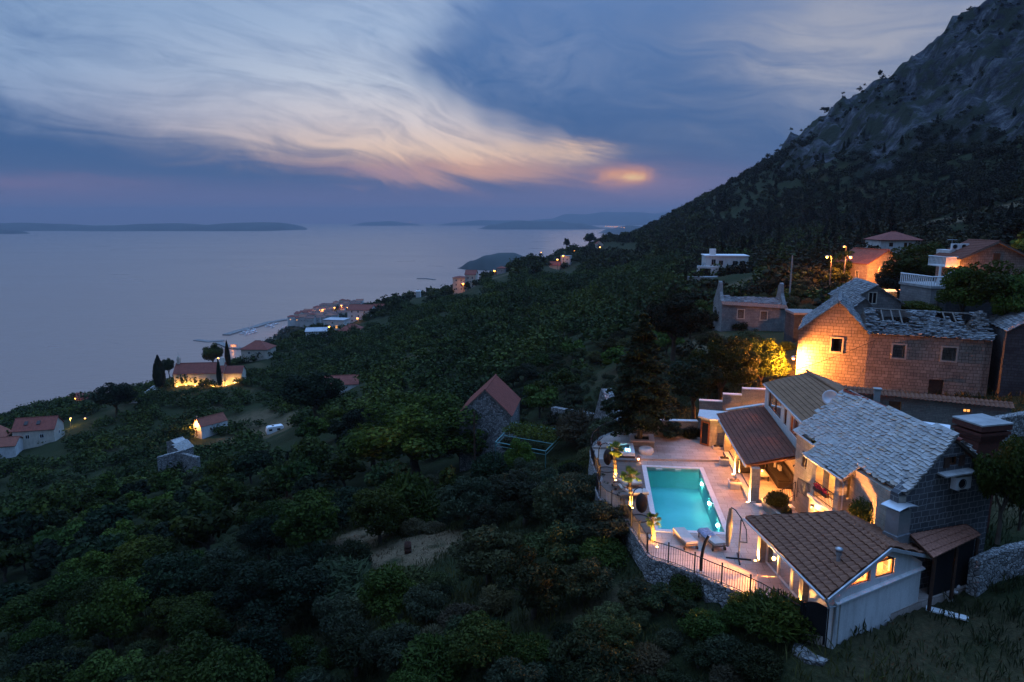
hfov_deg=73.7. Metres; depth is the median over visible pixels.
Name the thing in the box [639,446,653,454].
millstone
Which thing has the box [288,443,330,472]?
oak tree
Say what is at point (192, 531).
oak tree
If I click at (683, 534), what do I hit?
sun lounger
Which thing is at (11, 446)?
red roof house
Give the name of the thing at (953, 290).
oak tree
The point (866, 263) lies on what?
orange lit house
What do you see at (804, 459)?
window
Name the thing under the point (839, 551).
flue pipe
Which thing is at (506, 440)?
olive tree
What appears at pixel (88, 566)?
oak tree
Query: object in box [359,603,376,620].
shrub
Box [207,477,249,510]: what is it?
oak tree
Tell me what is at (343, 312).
village house
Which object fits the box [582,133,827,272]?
woodland
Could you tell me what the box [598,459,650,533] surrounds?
deck
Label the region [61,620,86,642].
shrub
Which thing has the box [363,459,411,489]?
oak tree
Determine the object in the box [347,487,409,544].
oak tree
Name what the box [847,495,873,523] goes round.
shrub
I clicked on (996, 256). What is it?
window
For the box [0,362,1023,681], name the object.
grass
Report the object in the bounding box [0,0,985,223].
sky
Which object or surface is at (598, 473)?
terrace railing
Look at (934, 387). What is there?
door
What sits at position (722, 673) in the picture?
shrub
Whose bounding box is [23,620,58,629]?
olive tree
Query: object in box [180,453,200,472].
ruined wall
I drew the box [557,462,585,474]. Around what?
shrub
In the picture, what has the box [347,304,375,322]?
apartment block
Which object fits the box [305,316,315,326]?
village house
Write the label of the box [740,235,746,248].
pine tree
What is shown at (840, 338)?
window
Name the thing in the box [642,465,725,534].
swimming pool
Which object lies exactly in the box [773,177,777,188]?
pine tree
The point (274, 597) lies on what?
oak tree
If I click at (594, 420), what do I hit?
olive tree
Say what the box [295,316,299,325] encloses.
village house
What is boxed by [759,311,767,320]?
window
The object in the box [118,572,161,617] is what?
oak tree
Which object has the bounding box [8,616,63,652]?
oak tree
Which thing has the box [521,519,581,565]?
olive tree
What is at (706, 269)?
window
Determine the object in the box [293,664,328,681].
shrub
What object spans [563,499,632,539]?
olive tree
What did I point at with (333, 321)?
flat roof house
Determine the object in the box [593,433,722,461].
terrace
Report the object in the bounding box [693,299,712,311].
oak tree
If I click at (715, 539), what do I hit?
sun lounger
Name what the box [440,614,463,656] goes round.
shrub
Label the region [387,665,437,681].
oak tree
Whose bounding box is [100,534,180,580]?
oak tree
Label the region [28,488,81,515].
oak tree
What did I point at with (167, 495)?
oak tree
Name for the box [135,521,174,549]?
oak tree
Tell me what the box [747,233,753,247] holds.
pine tree
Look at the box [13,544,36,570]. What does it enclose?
oak tree
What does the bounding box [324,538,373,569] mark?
shrub
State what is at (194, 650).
oak tree
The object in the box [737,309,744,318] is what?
window
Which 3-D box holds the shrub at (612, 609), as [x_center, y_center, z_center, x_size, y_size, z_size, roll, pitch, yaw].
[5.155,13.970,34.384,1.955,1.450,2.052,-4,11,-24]
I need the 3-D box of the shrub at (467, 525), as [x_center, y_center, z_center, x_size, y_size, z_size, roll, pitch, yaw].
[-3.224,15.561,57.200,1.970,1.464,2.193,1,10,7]
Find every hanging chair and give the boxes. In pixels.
[598,443,613,472]
[630,487,648,522]
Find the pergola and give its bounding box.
[495,422,560,467]
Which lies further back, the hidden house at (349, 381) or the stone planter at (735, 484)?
the hidden house at (349, 381)
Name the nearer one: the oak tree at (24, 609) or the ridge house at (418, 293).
the oak tree at (24, 609)
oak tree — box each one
[0,499,32,522]
[0,508,38,545]
[0,538,31,582]
[0,582,34,607]
[0,587,57,632]
[0,609,4,631]
[0,659,72,681]
[7,640,83,681]
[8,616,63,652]
[10,633,68,667]
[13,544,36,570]
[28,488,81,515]
[28,538,85,576]
[32,507,69,535]
[32,525,61,546]
[33,506,76,535]
[33,519,86,546]
[41,549,118,601]
[55,533,125,571]
[64,577,151,654]
[64,648,144,681]
[65,509,89,527]
[70,488,108,512]
[71,522,111,543]
[72,575,124,611]
[78,499,113,514]
[83,503,133,530]
[90,382,138,415]
[90,503,114,510]
[92,469,122,501]
[99,518,134,538]
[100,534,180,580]
[106,530,144,544]
[109,496,130,509]
[118,479,150,496]
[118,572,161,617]
[121,491,142,515]
[128,478,156,497]
[128,495,163,516]
[128,519,162,536]
[131,549,207,607]
[133,628,230,681]
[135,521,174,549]
[138,498,179,524]
[146,592,190,632]
[148,468,178,493]
[150,468,182,491]
[161,358,174,375]
[162,491,173,501]
[165,591,218,634]
[166,607,230,645]
[168,489,224,523]
[169,505,236,550]
[170,483,218,505]
[174,508,210,549]
[184,642,274,681]
[202,343,223,361]
[203,459,234,480]
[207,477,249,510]
[210,554,332,631]
[224,624,291,679]
[230,452,267,485]
[234,499,260,526]
[248,478,285,504]
[261,453,276,471]
[261,456,303,496]
[270,487,340,548]
[273,459,318,491]
[278,371,346,420]
[285,449,295,459]
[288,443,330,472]
[289,496,350,542]
[291,436,329,458]
[291,471,336,497]
[295,416,330,437]
[320,407,347,437]
[320,452,367,489]
[327,407,392,469]
[329,413,355,430]
[330,486,370,522]
[336,392,490,475]
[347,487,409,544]
[357,561,416,623]
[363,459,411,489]
[382,391,416,408]
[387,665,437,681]
[436,465,457,491]
[439,429,480,469]
[444,609,513,671]
[503,437,535,467]
[521,384,558,417]
[532,379,558,410]
[551,367,580,394]
[560,339,584,360]
[600,346,628,370]
[638,293,713,360]
[652,331,684,354]
[667,357,724,418]
[686,335,760,399]
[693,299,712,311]
[696,278,709,288]
[739,338,791,387]
[824,285,841,300]
[825,267,852,282]
[827,260,852,274]
[828,250,853,264]
[874,272,926,298]
[880,241,944,280]
[934,265,990,325]
[958,260,1023,315]
[972,434,1023,544]
[990,274,1023,315]
[997,490,1023,530]
[1000,217,1023,238]
[1009,239,1023,249]
[1010,231,1023,246]
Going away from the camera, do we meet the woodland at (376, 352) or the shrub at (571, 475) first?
the shrub at (571, 475)
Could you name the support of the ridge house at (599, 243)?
on the terrain at (994, 92)
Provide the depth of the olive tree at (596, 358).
121.42 m
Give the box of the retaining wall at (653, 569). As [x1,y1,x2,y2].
[588,431,791,635]
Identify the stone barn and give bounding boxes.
[459,374,520,471]
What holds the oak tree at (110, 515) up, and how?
on the terrain at (994, 92)
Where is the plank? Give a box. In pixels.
[926,605,968,620]
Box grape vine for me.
[502,420,559,443]
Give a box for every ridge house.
[415,290,421,296]
[549,261,560,269]
[595,241,602,248]
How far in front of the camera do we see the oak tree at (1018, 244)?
118.03 m
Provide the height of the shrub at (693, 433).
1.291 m
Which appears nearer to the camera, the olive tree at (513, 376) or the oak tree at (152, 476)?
the oak tree at (152, 476)
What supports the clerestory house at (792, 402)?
on the terrain at (994, 92)
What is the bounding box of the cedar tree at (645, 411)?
[599,312,679,438]
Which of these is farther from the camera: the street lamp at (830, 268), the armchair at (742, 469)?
the street lamp at (830, 268)
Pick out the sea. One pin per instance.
(86, 311)
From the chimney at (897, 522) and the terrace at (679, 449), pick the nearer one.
the chimney at (897, 522)
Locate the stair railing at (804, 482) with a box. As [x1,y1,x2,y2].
[780,478,810,500]
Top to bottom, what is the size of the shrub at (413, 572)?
2.375 m
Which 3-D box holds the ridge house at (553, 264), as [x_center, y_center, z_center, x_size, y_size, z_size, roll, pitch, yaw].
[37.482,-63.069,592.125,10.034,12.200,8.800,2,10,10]
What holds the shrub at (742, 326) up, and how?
on the terrain at (994, 92)
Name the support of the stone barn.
on the terrain at (994, 92)
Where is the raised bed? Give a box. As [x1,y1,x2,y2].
[761,498,792,514]
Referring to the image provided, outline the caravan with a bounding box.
[265,424,283,434]
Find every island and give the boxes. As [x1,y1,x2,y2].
[0,222,306,230]
[0,229,29,233]
[351,221,418,225]
[441,220,524,225]
[479,221,609,228]
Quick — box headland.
[458,253,522,270]
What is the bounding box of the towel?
[697,527,714,537]
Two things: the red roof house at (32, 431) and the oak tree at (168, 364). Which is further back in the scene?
the oak tree at (168, 364)
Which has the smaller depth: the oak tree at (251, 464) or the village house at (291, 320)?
the oak tree at (251, 464)
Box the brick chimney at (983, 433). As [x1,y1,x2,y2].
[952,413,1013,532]
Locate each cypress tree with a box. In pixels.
[152,355,165,387]
[216,358,221,385]
[224,341,230,365]
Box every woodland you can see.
[0,210,850,541]
[264,189,715,344]
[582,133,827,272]
[668,118,1023,358]
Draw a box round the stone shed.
[784,309,812,341]
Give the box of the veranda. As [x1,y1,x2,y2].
[716,403,795,503]
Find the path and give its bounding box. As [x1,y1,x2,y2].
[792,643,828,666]
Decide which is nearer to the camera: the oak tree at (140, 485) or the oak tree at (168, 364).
the oak tree at (140, 485)
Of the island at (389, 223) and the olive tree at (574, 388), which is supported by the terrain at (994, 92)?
the olive tree at (574, 388)
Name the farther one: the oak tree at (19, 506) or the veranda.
the oak tree at (19, 506)
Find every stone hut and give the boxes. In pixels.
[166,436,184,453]
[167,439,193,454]
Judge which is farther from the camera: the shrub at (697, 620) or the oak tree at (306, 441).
the oak tree at (306, 441)
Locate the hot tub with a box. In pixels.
[607,442,636,461]
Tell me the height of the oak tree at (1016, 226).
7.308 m
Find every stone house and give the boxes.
[792,388,989,588]
[986,309,1023,396]
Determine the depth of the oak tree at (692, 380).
60.09 m
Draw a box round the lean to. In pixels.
[909,524,981,610]
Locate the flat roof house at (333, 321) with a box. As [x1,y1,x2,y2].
[323,317,349,329]
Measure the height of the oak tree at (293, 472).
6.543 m
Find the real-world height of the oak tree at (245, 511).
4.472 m
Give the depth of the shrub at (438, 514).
64.80 m
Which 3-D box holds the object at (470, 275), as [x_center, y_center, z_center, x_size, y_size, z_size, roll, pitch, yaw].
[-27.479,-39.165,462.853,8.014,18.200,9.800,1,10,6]
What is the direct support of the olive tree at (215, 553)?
on the terrain at (994, 92)
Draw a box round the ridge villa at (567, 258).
[561,255,571,268]
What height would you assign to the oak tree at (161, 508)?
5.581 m
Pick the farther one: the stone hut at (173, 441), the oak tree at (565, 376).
the stone hut at (173, 441)
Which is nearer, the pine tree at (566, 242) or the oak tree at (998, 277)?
the oak tree at (998, 277)
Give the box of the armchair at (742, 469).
[738,459,749,472]
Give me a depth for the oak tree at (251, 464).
115.83 m
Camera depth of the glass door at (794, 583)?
33.07 m
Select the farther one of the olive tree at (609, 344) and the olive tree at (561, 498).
the olive tree at (609, 344)
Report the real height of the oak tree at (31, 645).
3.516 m
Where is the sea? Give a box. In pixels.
[0,223,642,413]
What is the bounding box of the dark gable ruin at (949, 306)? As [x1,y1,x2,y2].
[935,271,992,328]
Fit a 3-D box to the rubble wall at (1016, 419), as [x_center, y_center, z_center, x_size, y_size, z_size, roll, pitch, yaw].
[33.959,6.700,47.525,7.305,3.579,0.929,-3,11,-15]
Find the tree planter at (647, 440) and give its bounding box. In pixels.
[629,433,654,447]
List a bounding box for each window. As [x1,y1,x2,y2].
[700,268,710,275]
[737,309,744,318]
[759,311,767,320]
[769,393,780,417]
[791,416,798,437]
[802,451,806,467]
[829,337,843,353]
[850,571,868,585]
[868,292,877,303]
[875,556,893,577]
[890,343,906,359]
[939,345,958,362]
[943,455,965,467]
[993,253,1000,260]
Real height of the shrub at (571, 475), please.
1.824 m
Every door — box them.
[700,420,709,445]
[765,544,777,574]
[777,556,790,589]
[790,569,799,597]
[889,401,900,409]
[928,379,942,394]
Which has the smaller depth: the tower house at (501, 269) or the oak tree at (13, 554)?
the oak tree at (13, 554)
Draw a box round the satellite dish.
[822,390,836,403]
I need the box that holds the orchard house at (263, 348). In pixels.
[239,340,275,361]
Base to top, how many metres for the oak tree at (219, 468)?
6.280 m
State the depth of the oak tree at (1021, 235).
122.21 m
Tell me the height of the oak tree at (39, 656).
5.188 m
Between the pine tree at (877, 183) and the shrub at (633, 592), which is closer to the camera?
the shrub at (633, 592)
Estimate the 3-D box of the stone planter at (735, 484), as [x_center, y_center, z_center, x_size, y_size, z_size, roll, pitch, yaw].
[15.050,9.643,46.188,0.800,0.660,0.700,1,10,7]
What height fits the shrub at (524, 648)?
1.909 m
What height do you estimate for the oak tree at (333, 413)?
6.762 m
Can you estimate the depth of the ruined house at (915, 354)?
60.89 m
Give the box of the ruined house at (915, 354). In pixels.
[796,290,996,395]
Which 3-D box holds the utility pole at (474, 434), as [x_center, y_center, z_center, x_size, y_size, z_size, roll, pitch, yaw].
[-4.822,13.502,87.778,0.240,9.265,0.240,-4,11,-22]
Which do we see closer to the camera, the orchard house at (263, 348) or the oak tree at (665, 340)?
the oak tree at (665, 340)
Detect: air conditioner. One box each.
[950,244,959,249]
[950,475,971,490]
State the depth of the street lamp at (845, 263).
124.50 m
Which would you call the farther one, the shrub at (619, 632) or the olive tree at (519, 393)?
the olive tree at (519, 393)
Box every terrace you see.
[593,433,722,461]
[593,438,966,645]
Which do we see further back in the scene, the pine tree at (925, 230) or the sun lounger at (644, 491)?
the pine tree at (925, 230)
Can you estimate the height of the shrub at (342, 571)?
3.047 m
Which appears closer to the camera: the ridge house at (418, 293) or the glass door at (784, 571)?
the glass door at (784, 571)
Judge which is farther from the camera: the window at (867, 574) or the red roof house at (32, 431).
the red roof house at (32, 431)
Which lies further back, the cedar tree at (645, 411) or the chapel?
the chapel
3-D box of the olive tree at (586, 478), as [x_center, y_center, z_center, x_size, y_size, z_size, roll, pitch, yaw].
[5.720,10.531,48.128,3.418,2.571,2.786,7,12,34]
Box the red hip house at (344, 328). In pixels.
[337,324,362,332]
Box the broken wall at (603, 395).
[594,388,621,438]
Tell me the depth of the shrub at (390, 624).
39.41 m
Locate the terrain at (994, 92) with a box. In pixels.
[0,0,1023,681]
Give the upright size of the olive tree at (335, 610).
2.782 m
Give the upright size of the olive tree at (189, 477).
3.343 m
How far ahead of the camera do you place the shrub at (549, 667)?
32.55 m
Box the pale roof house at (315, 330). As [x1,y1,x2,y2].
[305,327,328,339]
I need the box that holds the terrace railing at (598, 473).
[590,418,806,617]
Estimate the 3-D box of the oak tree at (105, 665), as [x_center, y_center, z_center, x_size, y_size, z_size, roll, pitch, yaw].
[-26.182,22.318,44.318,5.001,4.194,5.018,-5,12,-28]
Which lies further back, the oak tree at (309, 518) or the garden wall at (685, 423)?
the oak tree at (309, 518)
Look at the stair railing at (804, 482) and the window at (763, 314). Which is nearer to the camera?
the stair railing at (804, 482)
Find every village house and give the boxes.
[287,315,294,325]
[294,311,303,315]
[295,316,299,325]
[299,314,307,326]
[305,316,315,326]
[315,315,320,324]
[320,315,328,322]
[325,313,335,316]
[338,310,346,315]
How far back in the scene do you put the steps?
43.07 m
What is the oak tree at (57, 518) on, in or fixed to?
on the terrain at (994, 92)
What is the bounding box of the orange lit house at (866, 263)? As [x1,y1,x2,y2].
[833,247,894,283]
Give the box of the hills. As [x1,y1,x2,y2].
[531,211,671,224]
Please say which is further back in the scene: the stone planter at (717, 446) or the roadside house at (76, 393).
the roadside house at (76, 393)
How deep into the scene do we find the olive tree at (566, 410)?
90.00 m
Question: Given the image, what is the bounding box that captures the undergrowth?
[0,327,758,672]
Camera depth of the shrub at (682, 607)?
33.64 m
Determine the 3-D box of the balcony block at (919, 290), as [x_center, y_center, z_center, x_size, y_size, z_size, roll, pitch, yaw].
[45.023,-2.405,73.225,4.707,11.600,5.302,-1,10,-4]
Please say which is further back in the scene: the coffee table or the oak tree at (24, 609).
the oak tree at (24, 609)
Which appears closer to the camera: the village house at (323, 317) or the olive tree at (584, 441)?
the olive tree at (584, 441)
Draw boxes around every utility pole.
[473,411,475,462]
[789,255,792,297]
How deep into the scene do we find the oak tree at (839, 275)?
124.67 m
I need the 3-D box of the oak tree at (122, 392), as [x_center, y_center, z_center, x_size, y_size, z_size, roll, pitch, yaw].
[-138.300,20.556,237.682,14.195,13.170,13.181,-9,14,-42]
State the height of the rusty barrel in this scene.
0.950 m
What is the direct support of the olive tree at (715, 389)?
on the terrain at (994, 92)
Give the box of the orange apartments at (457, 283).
[452,276,466,294]
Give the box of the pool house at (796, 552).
[743,510,930,648]
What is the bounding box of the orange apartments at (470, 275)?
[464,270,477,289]
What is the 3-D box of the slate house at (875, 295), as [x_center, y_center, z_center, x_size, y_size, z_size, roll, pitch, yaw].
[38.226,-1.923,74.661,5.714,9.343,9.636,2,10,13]
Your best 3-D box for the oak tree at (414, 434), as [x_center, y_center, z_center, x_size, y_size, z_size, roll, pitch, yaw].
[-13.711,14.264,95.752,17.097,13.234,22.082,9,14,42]
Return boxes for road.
[884,289,899,292]
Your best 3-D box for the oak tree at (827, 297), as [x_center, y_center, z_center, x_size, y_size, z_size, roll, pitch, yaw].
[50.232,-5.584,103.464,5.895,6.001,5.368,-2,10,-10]
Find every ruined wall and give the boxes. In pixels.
[157,449,183,471]
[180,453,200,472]
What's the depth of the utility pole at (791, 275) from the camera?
119.80 m
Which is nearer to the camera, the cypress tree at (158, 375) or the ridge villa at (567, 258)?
the cypress tree at (158, 375)
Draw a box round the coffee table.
[760,469,768,481]
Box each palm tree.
[607,440,624,478]
[620,465,641,506]
[645,512,661,541]
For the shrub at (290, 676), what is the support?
on the terrain at (994, 92)
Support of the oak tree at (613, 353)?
on the terrain at (994, 92)
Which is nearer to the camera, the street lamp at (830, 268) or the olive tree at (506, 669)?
the olive tree at (506, 669)
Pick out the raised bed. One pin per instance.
(769, 509)
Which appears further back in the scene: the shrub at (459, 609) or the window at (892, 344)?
the window at (892, 344)
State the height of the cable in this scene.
3.430 m
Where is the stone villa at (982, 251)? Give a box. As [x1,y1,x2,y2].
[928,239,1023,280]
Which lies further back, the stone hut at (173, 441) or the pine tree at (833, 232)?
the pine tree at (833, 232)
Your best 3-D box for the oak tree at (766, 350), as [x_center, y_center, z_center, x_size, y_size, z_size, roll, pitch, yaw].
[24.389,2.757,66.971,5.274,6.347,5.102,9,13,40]
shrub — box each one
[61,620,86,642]
[122,637,160,657]
[281,633,316,671]
[285,665,309,681]
[291,554,379,624]
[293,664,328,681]
[297,669,341,681]
[316,647,334,669]
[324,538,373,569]
[333,614,375,638]
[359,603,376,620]
[361,564,431,590]
[369,619,420,637]
[372,469,440,535]
[397,631,468,681]
[400,517,425,536]
[418,623,444,635]
[421,521,447,534]
[421,582,453,601]
[432,508,457,521]
[436,601,480,627]
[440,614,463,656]
[463,520,478,533]
[468,450,514,478]
[478,584,513,613]
[501,630,552,667]
[537,660,557,681]
[547,640,559,661]
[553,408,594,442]
[554,472,580,480]
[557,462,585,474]
[570,614,602,637]
[576,447,589,462]
[576,535,629,573]
[578,460,588,469]
[583,398,593,402]
[585,351,599,361]
[592,601,631,626]
[597,617,642,650]
[602,358,611,364]
[606,375,614,378]
[617,577,650,609]
[629,606,651,626]
[629,641,670,677]
[641,582,682,611]
[653,627,683,650]
[657,662,691,681]
[669,573,703,600]
[672,599,697,617]
[676,607,734,640]
[678,640,713,668]
[682,425,700,438]
[704,633,744,665]
[708,663,744,681]
[720,590,762,627]
[729,641,784,681]
[730,322,747,330]
[739,586,819,643]
[763,490,790,507]
[777,341,795,349]
[780,505,791,513]
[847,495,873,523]
[901,300,942,311]
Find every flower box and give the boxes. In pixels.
[813,482,821,492]
[820,488,828,497]
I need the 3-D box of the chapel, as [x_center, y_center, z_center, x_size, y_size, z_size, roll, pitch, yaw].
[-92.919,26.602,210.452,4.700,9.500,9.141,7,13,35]
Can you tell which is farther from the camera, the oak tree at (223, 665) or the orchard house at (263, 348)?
the orchard house at (263, 348)
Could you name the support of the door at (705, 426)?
in the sauna hut at (711, 432)
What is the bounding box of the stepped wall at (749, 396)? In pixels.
[698,387,765,428]
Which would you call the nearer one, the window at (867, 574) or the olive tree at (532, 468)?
the window at (867, 574)
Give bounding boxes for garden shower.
[697,535,710,572]
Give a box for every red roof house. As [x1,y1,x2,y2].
[0,436,23,458]
[11,415,64,448]
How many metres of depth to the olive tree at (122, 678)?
42.44 m
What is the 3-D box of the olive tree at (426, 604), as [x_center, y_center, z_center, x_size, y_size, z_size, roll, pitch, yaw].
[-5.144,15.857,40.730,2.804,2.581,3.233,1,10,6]
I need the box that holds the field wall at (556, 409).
[551,406,594,428]
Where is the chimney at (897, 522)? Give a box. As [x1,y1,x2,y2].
[881,500,918,543]
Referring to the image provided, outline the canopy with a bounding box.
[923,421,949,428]
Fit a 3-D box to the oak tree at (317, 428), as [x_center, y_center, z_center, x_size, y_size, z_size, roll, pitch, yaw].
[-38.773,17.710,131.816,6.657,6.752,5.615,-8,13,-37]
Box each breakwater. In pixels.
[193,339,224,341]
[215,342,242,349]
[222,318,286,334]
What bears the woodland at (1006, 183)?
on the terrain at (994, 92)
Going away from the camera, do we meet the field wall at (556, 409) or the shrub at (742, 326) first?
the field wall at (556, 409)
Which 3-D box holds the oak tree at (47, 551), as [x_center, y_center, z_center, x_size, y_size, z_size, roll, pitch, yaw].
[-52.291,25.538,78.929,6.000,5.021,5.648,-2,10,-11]
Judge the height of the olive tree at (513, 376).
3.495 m
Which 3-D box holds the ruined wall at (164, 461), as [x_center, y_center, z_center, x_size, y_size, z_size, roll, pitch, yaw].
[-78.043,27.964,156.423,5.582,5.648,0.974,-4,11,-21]
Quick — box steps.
[752,503,794,509]
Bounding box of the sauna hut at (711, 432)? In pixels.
[698,409,727,445]
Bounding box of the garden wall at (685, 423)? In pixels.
[619,419,697,437]
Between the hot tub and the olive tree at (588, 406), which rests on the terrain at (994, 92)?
the olive tree at (588, 406)
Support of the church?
on the terrain at (994, 92)
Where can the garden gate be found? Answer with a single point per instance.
(816, 613)
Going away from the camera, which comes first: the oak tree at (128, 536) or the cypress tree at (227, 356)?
the oak tree at (128, 536)
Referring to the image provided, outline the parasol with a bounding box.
[726,507,750,564]
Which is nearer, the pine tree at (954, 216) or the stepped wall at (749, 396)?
the stepped wall at (749, 396)
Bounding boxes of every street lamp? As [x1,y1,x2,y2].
[826,255,831,284]
[842,256,852,283]
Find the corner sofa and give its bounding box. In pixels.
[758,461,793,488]
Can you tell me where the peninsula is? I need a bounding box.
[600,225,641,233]
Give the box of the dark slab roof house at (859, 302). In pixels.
[831,293,889,350]
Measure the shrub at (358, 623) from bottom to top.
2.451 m
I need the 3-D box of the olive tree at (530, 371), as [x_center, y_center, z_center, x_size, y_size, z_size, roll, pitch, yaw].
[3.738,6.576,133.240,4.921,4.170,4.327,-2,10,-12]
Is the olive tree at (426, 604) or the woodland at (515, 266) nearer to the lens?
the olive tree at (426, 604)
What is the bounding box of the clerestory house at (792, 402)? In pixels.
[763,369,848,446]
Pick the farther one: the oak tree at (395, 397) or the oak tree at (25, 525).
the oak tree at (395, 397)
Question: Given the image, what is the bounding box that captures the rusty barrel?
[404,541,411,553]
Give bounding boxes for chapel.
[192,412,227,438]
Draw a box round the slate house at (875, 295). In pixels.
[828,277,904,324]
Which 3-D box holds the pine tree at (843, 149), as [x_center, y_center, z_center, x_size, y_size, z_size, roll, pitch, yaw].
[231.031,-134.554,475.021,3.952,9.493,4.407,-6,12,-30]
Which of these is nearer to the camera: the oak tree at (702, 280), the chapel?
the oak tree at (702, 280)
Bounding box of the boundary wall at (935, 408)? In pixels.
[840,385,1014,430]
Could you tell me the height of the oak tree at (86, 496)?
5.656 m
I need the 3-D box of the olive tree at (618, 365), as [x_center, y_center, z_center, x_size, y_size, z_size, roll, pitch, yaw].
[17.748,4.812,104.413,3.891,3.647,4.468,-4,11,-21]
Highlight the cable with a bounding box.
[740,340,874,384]
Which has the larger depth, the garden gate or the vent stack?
the vent stack
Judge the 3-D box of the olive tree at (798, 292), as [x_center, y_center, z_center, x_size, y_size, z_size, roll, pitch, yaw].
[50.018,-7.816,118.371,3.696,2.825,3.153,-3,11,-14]
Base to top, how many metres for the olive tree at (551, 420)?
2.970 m
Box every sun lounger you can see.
[611,474,642,489]
[616,483,648,500]
[673,527,697,549]
[697,530,725,551]
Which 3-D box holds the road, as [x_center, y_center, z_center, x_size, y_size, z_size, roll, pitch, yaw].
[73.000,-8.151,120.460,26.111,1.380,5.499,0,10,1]
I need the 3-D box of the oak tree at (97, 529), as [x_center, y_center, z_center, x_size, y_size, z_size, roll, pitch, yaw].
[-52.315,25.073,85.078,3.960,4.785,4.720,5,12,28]
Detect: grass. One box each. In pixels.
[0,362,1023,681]
[176,498,1014,681]
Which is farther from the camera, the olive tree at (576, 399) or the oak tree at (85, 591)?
the olive tree at (576, 399)
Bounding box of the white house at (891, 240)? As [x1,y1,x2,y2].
[864,231,922,252]
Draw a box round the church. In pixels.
[172,356,245,386]
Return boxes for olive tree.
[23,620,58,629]
[113,673,155,681]
[182,472,200,485]
[195,545,247,571]
[235,524,247,543]
[310,591,362,633]
[359,621,419,676]
[402,581,448,622]
[439,475,492,519]
[446,523,524,583]
[470,503,500,528]
[484,656,547,681]
[491,468,551,525]
[492,544,577,620]
[499,437,525,450]
[500,469,515,479]
[504,372,520,387]
[512,471,540,498]
[513,457,543,473]
[514,363,533,380]
[516,387,525,397]
[519,364,542,379]
[520,397,528,413]
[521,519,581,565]
[528,466,536,471]
[530,473,592,526]
[532,499,553,525]
[545,411,557,428]
[547,620,638,681]
[557,408,577,417]
[558,556,615,603]
[560,405,578,409]
[563,395,583,405]
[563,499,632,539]
[566,382,584,396]
[572,472,608,502]
[575,433,593,450]
[579,401,594,412]
[587,416,615,440]
[588,352,599,364]
[588,418,599,426]
[593,353,602,365]
[599,338,617,348]
[610,330,625,338]
[617,362,632,374]
[622,322,646,334]
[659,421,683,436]
[695,330,724,345]
[706,379,728,398]
[712,308,718,320]
[720,337,735,352]
[738,331,762,340]
[785,297,799,308]
[790,288,808,302]
[791,279,815,290]
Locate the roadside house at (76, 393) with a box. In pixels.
[68,392,89,400]
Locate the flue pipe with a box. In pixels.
[829,546,842,566]
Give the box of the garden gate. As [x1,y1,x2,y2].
[798,600,829,644]
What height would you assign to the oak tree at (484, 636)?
3.077 m
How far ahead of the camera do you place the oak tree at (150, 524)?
82.17 m
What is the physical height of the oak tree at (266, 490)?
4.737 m
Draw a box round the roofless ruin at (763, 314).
[712,281,787,331]
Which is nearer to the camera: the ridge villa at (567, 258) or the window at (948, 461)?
the window at (948, 461)
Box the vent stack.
[873,387,882,402]
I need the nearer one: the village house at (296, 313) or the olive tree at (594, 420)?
the olive tree at (594, 420)
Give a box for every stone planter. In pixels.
[712,445,722,448]
[718,456,729,465]
[728,478,741,489]
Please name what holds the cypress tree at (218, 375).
on the terrain at (994, 92)
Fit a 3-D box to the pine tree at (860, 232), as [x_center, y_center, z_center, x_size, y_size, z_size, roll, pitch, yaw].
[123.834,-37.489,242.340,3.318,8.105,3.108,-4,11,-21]
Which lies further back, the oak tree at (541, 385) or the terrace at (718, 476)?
the oak tree at (541, 385)
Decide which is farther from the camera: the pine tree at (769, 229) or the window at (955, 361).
the pine tree at (769, 229)
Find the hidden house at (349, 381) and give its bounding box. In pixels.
[324,374,358,391]
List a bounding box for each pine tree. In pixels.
[563,238,569,245]
[583,233,595,243]
[703,236,708,246]
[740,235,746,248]
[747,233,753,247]
[767,223,771,233]
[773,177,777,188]
[819,107,829,112]
[831,227,834,237]
[834,179,839,191]
[841,141,846,153]
[858,224,863,238]
[863,217,869,234]
[871,221,879,236]
[874,176,879,186]
[887,218,896,231]
[898,135,904,146]
[911,198,921,218]
[921,227,928,239]
[945,193,950,204]
[952,208,956,222]
[1006,202,1013,219]
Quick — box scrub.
[726,0,1023,208]
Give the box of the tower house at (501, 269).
[497,266,505,273]
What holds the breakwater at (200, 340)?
in the sea
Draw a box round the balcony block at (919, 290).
[899,265,944,327]
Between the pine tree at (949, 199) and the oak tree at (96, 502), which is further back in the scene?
the pine tree at (949, 199)
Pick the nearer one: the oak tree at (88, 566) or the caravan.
the oak tree at (88, 566)
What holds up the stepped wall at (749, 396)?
on the terrain at (994, 92)
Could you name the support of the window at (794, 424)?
in the clerestory house at (792, 402)
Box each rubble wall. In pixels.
[965,541,1023,597]
[993,411,1023,444]
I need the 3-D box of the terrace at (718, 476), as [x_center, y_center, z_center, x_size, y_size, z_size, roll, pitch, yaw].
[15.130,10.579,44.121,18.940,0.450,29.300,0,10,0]
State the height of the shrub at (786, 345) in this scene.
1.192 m
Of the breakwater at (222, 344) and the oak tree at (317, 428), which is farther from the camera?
the breakwater at (222, 344)
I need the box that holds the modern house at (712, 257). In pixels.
[687,249,749,280]

